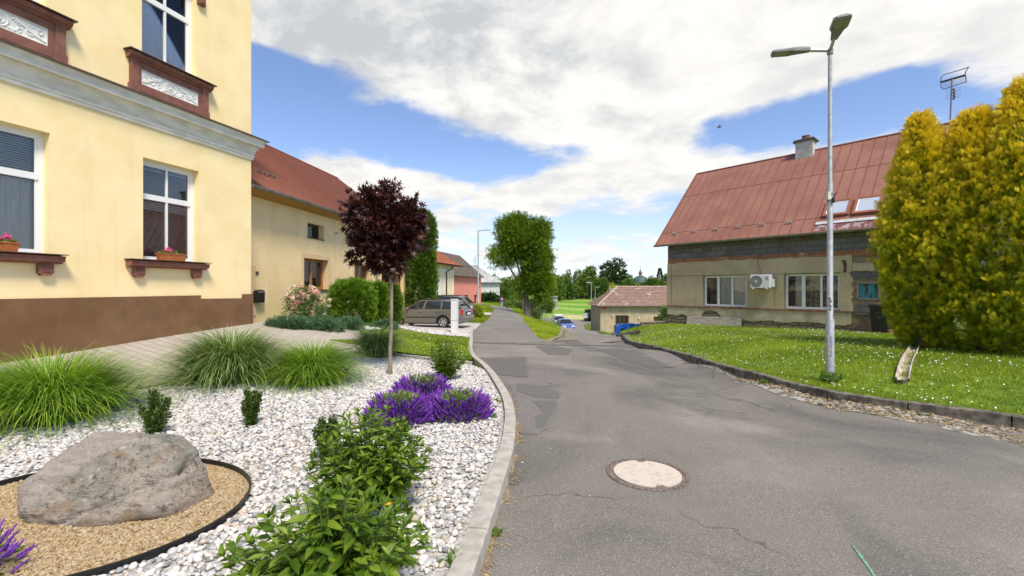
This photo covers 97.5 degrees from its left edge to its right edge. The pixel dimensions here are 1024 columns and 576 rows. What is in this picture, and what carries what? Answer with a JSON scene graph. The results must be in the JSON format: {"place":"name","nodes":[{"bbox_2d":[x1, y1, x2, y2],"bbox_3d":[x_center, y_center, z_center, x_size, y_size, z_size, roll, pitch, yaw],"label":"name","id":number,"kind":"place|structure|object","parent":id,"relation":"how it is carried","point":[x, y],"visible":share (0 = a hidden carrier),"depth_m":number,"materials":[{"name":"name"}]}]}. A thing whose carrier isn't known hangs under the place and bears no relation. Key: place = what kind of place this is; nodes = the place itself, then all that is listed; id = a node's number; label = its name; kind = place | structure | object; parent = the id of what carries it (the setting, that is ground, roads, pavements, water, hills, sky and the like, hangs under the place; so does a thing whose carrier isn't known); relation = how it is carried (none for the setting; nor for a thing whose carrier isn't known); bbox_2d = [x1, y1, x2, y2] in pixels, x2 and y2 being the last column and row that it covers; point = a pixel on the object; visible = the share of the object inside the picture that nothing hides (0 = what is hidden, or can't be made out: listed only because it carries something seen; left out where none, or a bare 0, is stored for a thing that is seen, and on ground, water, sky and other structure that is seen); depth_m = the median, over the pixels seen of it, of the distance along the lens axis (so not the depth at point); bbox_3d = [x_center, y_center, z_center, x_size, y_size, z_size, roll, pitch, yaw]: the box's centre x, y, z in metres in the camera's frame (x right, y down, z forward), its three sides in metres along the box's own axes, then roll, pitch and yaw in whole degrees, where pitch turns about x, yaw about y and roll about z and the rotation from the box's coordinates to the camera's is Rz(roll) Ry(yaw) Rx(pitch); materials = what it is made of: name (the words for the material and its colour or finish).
{"place":"outdoors","nodes":[
{"label":"outdoors","id":0,"kind":"place"},
{"bbox_2d":[0,321,356,388],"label":"pavement","id":1,"kind":"structure","parent":0,"point":[149,345],"depth_m":10.25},
{"bbox_2d":[330,329,471,358],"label":"lawn","id":2,"kind":"structure","parent":0,"point":[413,349],"depth_m":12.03,"materials":[{"name":"green plant"}]},
{"bbox_2d":[365,323,480,330],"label":"driveway","id":3,"kind":"structure","parent":0,"point":[465,326],"depth_m":24.39,"materials":[{"name":"concrete"}]},
{"bbox_2d":[399,298,473,327],"bbox_3d":[-4.511,1.340,24.454,4.630,1.508,2.119,0,0,14],"label":"estate car","id":4,"kind":"object","parent":3,"relation":"on","point":[430,311],"visible":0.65,"depth_m":23.59,"materials":[{"name":"grey metal"}]},
{"bbox_2d":[124,292,1014,420],"bbox_3d":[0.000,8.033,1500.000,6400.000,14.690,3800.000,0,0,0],"label":"ground","id":5,"kind":"structure","parent":0,"point":[575,310],"depth_m":105.26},
{"bbox_2d":[0,0,269,362],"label":"yellow house","id":6,"kind":"structure","parent":5,"relation":"on","point":[131,145],"depth_m":10.20,"materials":[{"name":"paint"}]},
{"bbox_2d":[0,232,20,251],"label":"flower box","id":7,"kind":"object","parent":6,"relation":"on","point":[8,242],"visible":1,"depth_m":8.28,"materials":[{"name":"ceramic"}]},
{"bbox_2d":[0,123,43,252],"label":"window","id":8,"kind":"structure","parent":6,"relation":"in","point":[21,150],"depth_m":8.86,"materials":[{"name":"white"}]},
{"bbox_2d":[142,0,190,73],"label":"window","id":9,"kind":"structure","parent":6,"relation":"in","point":[166,24],"depth_m":11.45,"materials":[{"name":"white"}]},
{"bbox_2d":[143,159,192,261],"bbox_3d":[-8.957,-1.870,11.419,0.522,2.520,1.428,0,0,17],"label":"window","id":10,"kind":"structure","parent":6,"relation":"in","point":[167,190],"depth_m":11.68,"materials":[{"name":"white"}]},
{"bbox_2d":[155,247,186,260],"bbox_3d":[-8.458,-0.850,11.141,0.228,0.347,0.667,0,0,17],"label":"flower box","id":11,"kind":"object","parent":6,"relation":"on","point":[169,254],"visible":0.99,"depth_m":11.06,"materials":[{"name":"ceramic"}]},
{"bbox_2d":[0,362,504,575],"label":"gravel bed","id":12,"kind":"object","parent":5,"relation":"on","point":[443,570],"visible":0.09,"depth_m":3.44,"materials":[{"name":"white gravel"}]},
{"bbox_2d":[0,338,216,450],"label":"ornamental grass","id":13,"kind":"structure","parent":12,"relation":"on","point":[55,393],"depth_m":5.03,"materials":[{"name":"green plant"}]},
{"bbox_2d":[0,464,248,575],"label":"grit","id":14,"kind":"object","parent":12,"relation":"on","point":[81,551],"visible":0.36,"depth_m":2.85,"materials":[{"name":"beige gravel"}]},
{"bbox_2d":[0,515,39,575],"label":"lavender plant","id":15,"kind":"object","parent":14,"relation":"on","point":[8,549],"visible":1,"depth_m":2.51,"materials":[{"name":"purple plant"}]},
{"bbox_2d":[17,431,215,527],"bbox_3d":[-2.896,1.415,3.348,1.354,0.707,0.849,0,0,0],"label":"boulder","id":16,"kind":"object","parent":14,"relation":"on","point":[96,479],"visible":0.72,"depth_m":3.13,"materials":[{"name":"grey stone"}]},
{"bbox_2d":[0,458,250,575],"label":"bed edging","id":17,"kind":"object","parent":12,"relation":"on","point":[152,553],"visible":0.35,"depth_m":2.83,"materials":[{"name":"black plastic"}]},
{"bbox_2d":[137,387,172,433],"bbox_3d":[-3.805,1.339,4.798,0.386,0.573,0.201,0,0,0],"label":"box shrub","id":18,"kind":"object","parent":12,"relation":"on","point":[155,417],"visible":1,"depth_m":4.77,"materials":[{"name":"green plant"}]},
{"bbox_2d":[119,321,312,404],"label":"ornamental grass","id":19,"kind":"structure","parent":12,"relation":"on","point":[223,358],"depth_m":7.03,"materials":[{"name":"green plant"}]},
{"bbox_2d":[0,477,478,575],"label":"pebbles","id":20,"kind":"object","parent":12,"relation":"on","point":[444,542],"visible":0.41,"depth_m":2.92,"materials":[{"name":"white gravel"}]},
{"bbox_2d":[213,474,436,575],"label":"leafy perennial","id":21,"kind":"object","parent":20,"relation":"on","point":[336,538],"visible":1,"depth_m":2.15,"materials":[{"name":"green plant"}]},
{"bbox_2d":[300,397,432,512],"bbox_3d":[-0.993,1.192,3.234,0.881,0.809,0.900,0,0,0],"label":"leafy perennial","id":22,"kind":"object","parent":20,"relation":"on","point":[378,467],"visible":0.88,"depth_m":3.09,"materials":[{"name":"green plant"}]},
{"bbox_2d":[0,343,502,488],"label":"pebbles","id":23,"kind":"object","parent":12,"relation":"on","point":[55,445],"visible":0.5,"depth_m":4.98,"materials":[{"name":"white gravel"}]},
{"bbox_2d":[359,386,434,426],"bbox_3d":[-1.356,1.407,5.392,0.907,0.397,0.882,0,0,0],"label":"salvia plant","id":24,"kind":"object","parent":23,"relation":"on","point":[412,407],"visible":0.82,"depth_m":5.21,"materials":[{"name":"purple plant"}]},
{"bbox_2d":[389,372,454,397],"bbox_3d":[-1.304,1.414,6.472,0.970,0.402,0.848,0,0,0],"label":"salvia plant","id":25,"kind":"object","parent":23,"relation":"on","point":[427,383],"visible":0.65,"depth_m":6.37,"materials":[{"name":"purple plant"}]},
{"bbox_2d":[422,386,496,422],"bbox_3d":[-0.687,1.425,5.624,1.006,0.382,0.887,0,0,0],"label":"salvia plant","id":26,"kind":"object","parent":23,"relation":"on","point":[470,403],"visible":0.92,"depth_m":5.42,"materials":[{"name":"purple plant"}]},
{"bbox_2d":[240,386,262,426],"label":"box shrub","id":27,"kind":"object","parent":12,"relation":"on","point":[250,411],"visible":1,"depth_m":5.10,"materials":[{"name":"green plant"}]},
{"bbox_2d":[206,335,388,397],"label":"ornamental grass","id":28,"kind":"object","parent":12,"relation":"on","point":[319,367],"depth_m":7.15,"materials":[{"name":"green plant"}]},
{"bbox_2d":[311,413,341,459],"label":"box shrub","id":29,"kind":"object","parent":12,"relation":"on","point":[322,424],"visible":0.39,"depth_m":4.12,"materials":[{"name":"green plant"}]},
{"bbox_2d":[334,322,417,360],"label":"ornamental grass","id":30,"kind":"object","parent":12,"relation":"on","point":[371,341],"depth_m":10.25,"materials":[{"name":"green plant"}]},
{"bbox_2d":[334,175,430,374],"bbox_3d":[-2.407,-0.168,8.454,1.838,3.830,1.560,0,0,0],"label":"maple tree","id":31,"kind":"object","parent":12,"relation":"on","point":[383,237],"visible":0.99,"depth_m":8.17,"materials":[{"name":"purple plant"}]},
{"bbox_2d":[423,336,469,379],"bbox_3d":[-1.174,1.259,8.157,0.821,0.798,0.819,0,0,0],"label":"leafy perennial","id":32,"kind":"object","parent":12,"relation":"on","point":[448,365],"visible":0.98,"depth_m":8.01,"materials":[{"name":"green plant"}]},
{"bbox_2d":[262,313,310,330],"bbox_3d":[-6.801,1.083,13.617,1.567,0.710,1.206,0,0,0],"label":"juniper","id":33,"kind":"object","parent":5,"relation":"on","point":[292,321],"visible":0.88,"depth_m":13.35,"materials":[{"name":"green plant"}]},
{"bbox_2d":[279,283,333,318],"bbox_3d":[-7.080,0.570,15.608,1.853,1.533,1.260,0,0,0],"label":"rose bush","id":34,"kind":"object","parent":5,"relation":"on","point":[299,300],"visible":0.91,"depth_m":15.44,"materials":[{"name":"pink plant"}]},
{"bbox_2d":[298,313,348,332],"bbox_3d":[-6.109,1.155,14.089,1.939,0.799,1.462,0,0,0],"label":"juniper","id":35,"kind":"object","parent":5,"relation":"on","point":[328,324],"visible":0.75,"depth_m":13.83,"materials":[{"name":"green plant"}]},
{"bbox_2d":[251,144,407,322],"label":"cream house","id":36,"kind":"structure","parent":5,"relation":"on","point":[295,221],"depth_m":17.21,"materials":[{"name":"paint"}]},
{"bbox_2d":[253,290,265,302],"bbox_3d":[-8.310,0.269,14.750,0.183,0.424,0.400,0,0,8],"label":"mailbox","id":37,"kind":"object","parent":36,"relation":"attached to","point":[258,296],"visible":0.98,"depth_m":14.65,"materials":[{"name":"black plastic"}]},
{"bbox_2d":[307,224,324,240],"bbox_3d":[-8.051,-2.275,18.180,0.330,0.606,1.202,0,0,8],"label":"window","id":38,"kind":"structure","parent":36,"relation":"in","point":[312,230],"depth_m":18.40,"materials":[{"name":"brown paint"}]},
{"bbox_2d":[304,259,329,289],"bbox_3d":[-8.034,-0.537,18.225,0.350,1.258,1.785,0,0,8],"label":"window","id":39,"kind":"structure","parent":36,"relation":"in","point":[313,269],"depth_m":18.48,"materials":[{"name":"orange wood"}]},
{"bbox_2d":[331,315,366,330],"bbox_3d":[-5.732,1.259,15.308,1.599,0.731,1.218,0,0,0],"label":"juniper","id":40,"kind":"object","parent":5,"relation":"on","point":[353,322],"visible":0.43,"depth_m":15.14,"materials":[{"name":"green plant"}]},
{"bbox_2d":[324,276,379,324],"bbox_3d":[-6.385,0.604,18.001,2.027,2.168,2.019,0,0,0],"label":"clipped hedge","id":41,"kind":"object","parent":5,"relation":"on","point":[358,291],"visible":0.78,"depth_m":17.42,"materials":[{"name":"green plant"}]},
{"bbox_2d":[371,279,389,321],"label":"clipped hedge","id":42,"kind":"object","parent":5,"relation":"on","point":[383,305],"visible":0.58,"depth_m":19.35,"materials":[{"name":"green plant"}]},
{"bbox_2d":[368,317,400,330],"bbox_3d":[-4.810,1.441,17.025,1.224,0.676,1.021,0,0,0],"label":"juniper","id":43,"kind":"object","parent":5,"relation":"on","point":[384,321],"visible":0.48,"depth_m":16.83,"materials":[{"name":"green plant"}]},
{"bbox_2d":[386,281,404,323],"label":"clipped hedge","id":44,"kind":"object","parent":5,"relation":"on","point":[398,305],"visible":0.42,"depth_m":20.36,"materials":[{"name":"green plant"}]},
{"bbox_2d":[330,341,471,364],"bbox_3d":[-2.869,1.650,10.954,4.257,0.485,0.231,0,0,25],"label":"lawn edging","id":45,"kind":"object","parent":5,"relation":"on","point":[419,357],"visible":0.21,"depth_m":10.67,"materials":[{"name":"concrete"}]},
{"bbox_2d":[404,208,439,306],"bbox_3d":[-5.582,-1.365,27.804,2.276,7.286,2.079,0,0,0],"label":"column conifer","id":46,"kind":"object","parent":5,"relation":"on","point":[422,276],"depth_m":27.29,"materials":[{"name":"green plant"}]},
{"bbox_2d":[415,251,462,301],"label":"orange tiled house","id":47,"kind":"structure","parent":5,"relation":"on","point":[445,270],"depth_m":39.03,"materials":[{"name":"beige paint"}]},
{"bbox_2d":[438,295,475,314],"bbox_3d":[-4.983,1.310,31.379,4.650,1.650,2.119,0,0,17],"label":"dark car","id":48,"kind":"object","parent":5,"relation":"on","point":[468,301],"visible":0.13,"depth_m":30.61,"materials":[{"name":"grey paint"}]},
{"bbox_2d":[438,251,484,304],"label":"pink house","id":49,"kind":"structure","parent":5,"relation":"on","point":[465,278],"depth_m":64.85,"materials":[{"name":"paint"}]},
{"bbox_2d":[474,302,485,317],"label":"yellow shrub","id":50,"kind":"object","parent":5,"relation":"on","point":[480,309],"visible":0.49,"depth_m":34.12,"materials":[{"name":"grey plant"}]},
{"bbox_2d":[447,328,515,575],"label":"kerb","id":51,"kind":"structure","parent":5,"relation":"on","point":[472,549],"depth_m":3.36,"materials":[{"name":"concrete"}]},
{"bbox_2d":[471,265,502,295],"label":"white house","id":52,"kind":"structure","parent":5,"relation":"on","point":[489,282],"depth_m":94.04,"materials":[{"name":"paint"}]},
{"bbox_2d":[481,290,499,302],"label":"garden bush","id":53,"kind":"object","parent":5,"relation":"on","point":[490,296],"visible":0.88,"depth_m":88.03,"materials":[{"name":"green plant"}]},
{"bbox_2d":[473,303,544,340],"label":"lane","id":54,"kind":"structure","parent":5,"relation":"on","point":[501,323],"depth_m":23.70,"materials":[{"name":"grey asphalt"}]},
{"bbox_2d":[483,209,557,317],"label":"lane tree","id":55,"kind":"object","parent":5,"relation":"on","point":[523,238],"visible":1,"depth_m":48.97,"materials":[{"name":"green plant"}]},
{"bbox_2d":[512,307,560,340],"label":"grass","id":56,"kind":"structure","parent":5,"relation":"on","point":[540,328],"depth_m":26.96,"materials":[{"name":"green plant"}]},
{"bbox_2d":[529,296,555,312],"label":"green hedge","id":57,"kind":"object","parent":5,"relation":"on","point":[545,307],"visible":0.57,"depth_m":103.34,"materials":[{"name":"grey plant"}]},
{"bbox_2d":[548,274,567,300],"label":"valley tree","id":58,"kind":"object","parent":5,"relation":"on","point":[560,292],"visible":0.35,"depth_m":147.90,"materials":[{"name":"green plant"}]},
{"bbox_2d":[559,273,580,299],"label":"valley tree","id":59,"kind":"object","parent":5,"relation":"on","point":[572,289],"visible":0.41,"depth_m":155.64,"materials":[{"name":"green plant"}]},
{"bbox_2d":[575,277,593,298],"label":"valley tree","id":60,"kind":"object","parent":5,"relation":"on","point":[585,289],"visible":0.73,"depth_m":163.61,"materials":[{"name":"green plant"}]},
{"bbox_2d":[576,264,598,297],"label":"valley tree","id":61,"kind":"object","parent":5,"relation":"on","point":[590,271],"visible":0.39,"depth_m":170.63,"materials":[{"name":"green plant"}]},
{"bbox_2d":[592,276,611,297],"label":"valley tree","id":62,"kind":"object","parent":5,"relation":"on","point":[601,285],"visible":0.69,"depth_m":158.80,"materials":[{"name":"green plant"}]},
{"bbox_2d":[598,260,618,281],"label":"valley tree","id":63,"kind":"object","parent":5,"relation":"on","point":[602,273],"visible":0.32,"depth_m":177.07,"materials":[{"name":"green plant"}]},
{"bbox_2d":[606,257,628,285],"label":"valley tree","id":64,"kind":"object","parent":5,"relation":"on","point":[622,274],"visible":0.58,"depth_m":174.07,"materials":[{"name":"green plant"}]},
{"bbox_2d":[587,286,666,331],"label":"barn","id":65,"kind":"structure","parent":5,"relation":"on","point":[611,308],"depth_m":52.13,"materials":[{"name":"beige paint"}]},
{"bbox_2d":[615,315,628,324],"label":"window","id":66,"kind":"structure","parent":65,"relation":"in","point":[619,319],"depth_m":52.13,"materials":[{"name":"brown wood"}]},
{"bbox_2d":[653,122,959,331],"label":"old house","id":67,"kind":"structure","parent":5,"relation":"on","point":[727,232],"depth_m":17.82,"materials":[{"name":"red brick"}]},
{"bbox_2d":[705,275,746,306],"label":"window","id":68,"kind":"structure","parent":67,"relation":"in","point":[731,290],"depth_m":18.92,"materials":[{"name":"white paint"}]},
{"bbox_2d":[750,274,774,290],"bbox_3d":[9.761,-0.206,17.483,0.400,0.638,0.819,0,0,-40],"label":"air conditioner","id":69,"kind":"object","parent":67,"relation":"attached to","point":[766,281],"visible":1,"depth_m":17.34,"materials":[{"name":"white paint"}]},
{"bbox_2d":[786,273,839,309],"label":"window","id":70,"kind":"structure","parent":67,"relation":"in","point":[803,291],"depth_m":16.61,"materials":[{"name":"white paint"}]},
{"bbox_2d":[940,67,968,125],"bbox_3d":[15.328,-6.057,15.556,0.729,3.028,0.127,0,0,38],"label":"tv aerial","id":71,"kind":"object","parent":67,"relation":"attached to","point":[953,89],"visible":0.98,"depth_m":15.58,"materials":[{"name":"grey metal"}]},
{"bbox_2d":[619,331,1023,428],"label":"mossy kerb","id":72,"kind":"structure","parent":5,"relation":"on","point":[995,418],"depth_m":6.48,"materials":[{"name":"grey concrete"}]},
{"bbox_3d":[6.702,2.387,26.080,1.468,0.452,0.862,0,0,0],"label":"wood stack","id":73,"kind":"object","parent":5,"relation":"on","visible":0},
{"bbox_2d":[615,323,639,334],"bbox_3d":[6.729,2.324,25.806,1.850,0.658,0.894,0,0,0],"label":"tarpaulin","id":74,"kind":"object","parent":73,"relation":"on","point":[619,327],"visible":0.75,"depth_m":25.41,"materials":[{"name":"blue plastic"}]},
{"bbox_2d":[541,317,623,342],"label":"road","id":75,"kind":"structure","parent":0,"point":[585,335],"depth_m":31.68,"materials":[{"name":"grey asphalt"}]},
{"bbox_2d":[556,318,574,328],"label":"blue hatchback","id":76,"kind":"object","parent":75,"relation":"on","point":[564,322],"visible":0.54,"depth_m":58.45,"materials":[{"name":"blue paint"}]},
{"bbox_2d":[555,331,578,340],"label":"road patch","id":77,"kind":"object","parent":75,"relation":"on","point":[569,336],"visible":0.96,"depth_m":22.60,"materials":[{"name":"grey asphalt"}]},
{"bbox_2d":[251,0,1023,280],"label":"sky","id":78,"kind":"structure","parent":0,"point":[596,118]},
{"bbox_2d":[473,340,1023,575],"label":"road","id":79,"kind":"structure","parent":0,"point":[794,478],"depth_m":3.80,"materials":[{"name":"grey asphalt"}]},
{"bbox_2d":[473,344,519,574],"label":"kerb dirt","id":80,"kind":"structure","parent":79,"relation":"on","point":[506,496],"depth_m":3.62,"materials":[{"name":"soil"}]},
{"bbox_2d":[478,357,527,376],"bbox_3d":[-0.304,1.818,10.504,1.278,0.103,3.205,0,0,0],"label":"road patch","id":81,"kind":"object","parent":79,"relation":"on","point":[509,366],"visible":0.89,"depth_m":10.32,"materials":[{"name":"grey asphalt"}]},
{"bbox_2d":[480,377,529,575],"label":"dry grass","id":82,"kind":"structure","parent":79,"relation":"on","point":[515,407],"depth_m":3.50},
{"bbox_2d":[474,344,571,365],"bbox_3d":[0.278,1.899,13.159,3.257,0.174,5.475,0,0,0],"label":"road patch","id":83,"kind":"object","parent":79,"relation":"on","point":[532,354],"visible":0.99,"depth_m":12.91,"materials":[{"name":"grey asphalt"}]},
{"bbox_2d":[535,346,571,354],"bbox_3d":[1.408,1.904,13.779,1.019,0.094,2.766,0,0,-6],"label":"road patch","id":84,"kind":"object","parent":83,"relation":"on","point":[553,350],"visible":1,"depth_m":13.70,"materials":[{"name":"grey asphalt"}]},
{"bbox_2d":[502,366,563,433],"bbox_3d":[0.249,1.752,7.817,1.180,0.110,5.144,0,0,8],"label":"road patch","id":85,"kind":"object","parent":79,"relation":"on","point":[528,410],"visible":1,"depth_m":7.42,"materials":[{"name":"grey asphalt"}]},
{"bbox_2d":[517,383,559,397],"bbox_3d":[0.407,1.743,7.634,0.573,0.024,1.304,0,0,-31],"label":"road patch","id":86,"kind":"object","parent":85,"relation":"on","point":[532,390],"visible":1,"depth_m":7.56,"materials":[{"name":"grey asphalt"}]},
{"bbox_2d":[533,401,555,427],"bbox_3d":[0.479,1.712,6.173,0.357,0.030,1.422,0,0,0],"label":"road patch","id":87,"kind":"object","parent":79,"relation":"on","point":[547,408],"visible":1,"depth_m":6.25,"materials":[{"name":"grey asphalt"}]},
{"bbox_2d":[474,341,619,345],"bbox_3d":[1.143,1.994,15.841,5.305,0.082,0.940,0,0,8],"label":"road seam","id":88,"kind":"object","parent":79,"relation":"on","point":[538,343],"visible":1,"depth_m":16.04,"materials":[{"name":"grey asphalt"}]},
{"bbox_2d":[597,348,672,367],"bbox_3d":[3.277,1.929,12.874,1.058,0.168,4.413,0,0,-4],"label":"road patch","id":89,"kind":"object","parent":79,"relation":"on","point":[636,357],"visible":1,"depth_m":11.94,"materials":[{"name":"grey asphalt"}]},
{"bbox_2d":[606,458,689,491],"bbox_3d":[1.232,1.699,4.094,0.730,0.040,0.730,0,0,0],"label":"manhole cover","id":90,"kind":"object","parent":79,"relation":"on","point":[647,474],"visible":0.99,"depth_m":4.04,"materials":[{"name":"metal"}]},
{"bbox_2d":[637,351,691,363],"bbox_3d":[4.010,1.867,12.256,1.158,0.109,2.538,0,0,0],"label":"road patch","id":91,"kind":"object","parent":79,"relation":"on","point":[660,357],"visible":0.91,"depth_m":12.01,"materials":[{"name":"grey asphalt"}]},
{"bbox_2d":[699,364,1023,443],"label":"gutter","id":92,"kind":"object","parent":79,"relation":"on","point":[780,391],"visible":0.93,"depth_m":6.15,"materials":[{"name":"grey concrete"}]},
{"bbox_2d":[704,363,1023,441],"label":"dry litter","id":93,"kind":"object","parent":92,"relation":"on","point":[910,413],"visible":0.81,"depth_m":6.05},
{"bbox_2d":[705,364,1023,440],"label":"broken stones","id":94,"kind":"object","parent":79,"relation":"on","point":[897,411],"visible":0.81,"depth_m":6.10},
{"bbox_2d":[626,323,1023,415],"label":"lawn","id":95,"kind":"structure","parent":0,"point":[932,393],"depth_m":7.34,"materials":[{"name":"green plant"}]},
{"bbox_2d":[686,316,741,325],"bbox_3d":[8.532,1.419,19.083,0.115,0.486,2.337,0,0,-40],"label":"weathered board","id":96,"kind":"object","parent":95,"relation":"on","point":[721,321],"visible":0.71,"depth_m":18.99,"materials":[{"name":"grey wood"}]},
{"bbox_2d":[770,13,852,374],"bbox_3d":[4.835,-1.269,7.333,0.991,5.737,0.890,0,0,24],"label":"street lamp","id":97,"kind":"object","parent":95,"relation":"on","point":[839,24],"visible":0.99,"depth_m":7.50,"materials":[{"name":"metal"}]},
{"bbox_2d":[628,323,1023,407],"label":"daisies","id":98,"kind":"object","parent":95,"relation":"on","point":[855,355],"visible":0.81,"depth_m":9.10,"materials":[{"name":"white"}]},
{"bbox_2d":[816,371,844,382],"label":"weed","id":99,"kind":"object","parent":95,"relation":"on","point":[825,376],"visible":0.98,"depth_m":7.44,"materials":[{"name":"green plant"}]},
{"bbox_2d":[868,304,890,332],"bbox_3d":[12.002,1.005,14.614,0.608,0.950,0.540,0,0,-40],"label":"wheelie bin","id":100,"kind":"object","parent":95,"relation":"on","point":[879,323],"visible":0.73,"depth_m":14.47,"materials":[{"name":"black plastic"}]},
{"bbox_2d":[895,345,919,383],"bbox_3d":[7.605,1.353,8.575,0.175,0.246,4.729,0,0,44],"label":"half pipe","id":101,"kind":"object","parent":95,"relation":"on","point":[899,369],"visible":0.76,"depth_m":7.48,"materials":[{"name":"concrete"}]},
{"bbox_2d":[866,107,984,349],"bbox_3d":[9.026,-1.225,10.033,1.938,5.539,1.977,0,0,0],"label":"golden cypress","id":102,"kind":"object","parent":95,"relation":"on","point":[918,153],"visible":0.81,"depth_m":9.81,"materials":[{"name":"yellow plant"}]},
{"bbox_2d":[891,101,1023,353],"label":"golden cypress","id":103,"kind":"object","parent":95,"relation":"on","point":[966,127],"visible":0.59,"depth_m":9.15,"materials":[{"name":"yellow plant"}]},
{"bbox_2d":[938,73,1023,354],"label":"golden cypress","id":104,"kind":"object","parent":95,"relation":"on","point":[1009,111],"visible":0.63,"depth_m":8.71,"materials":[{"name":"yellow plant"}]},
{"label":"gravel strip","id":105,"kind":"structure","parent":0,"visible":0},
{"bbox_2d":[360,326,469,336],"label":"pebbles","id":106,"kind":"object","parent":105,"relation":"on","point":[463,333],"visible":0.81,"depth_m":18.01,"materials":[{"name":"white gravel"}]},
{"bbox_2d":[451,299,458,332],"bbox_3d":[-2.388,1.198,18.712,0.267,1.473,0.290,0,0,12],"label":"utility cabinet","id":107,"kind":"object","parent":105,"relation":"on","point":[454,315],"visible":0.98,"depth_m":18.59,"materials":[{"name":"white paint"}]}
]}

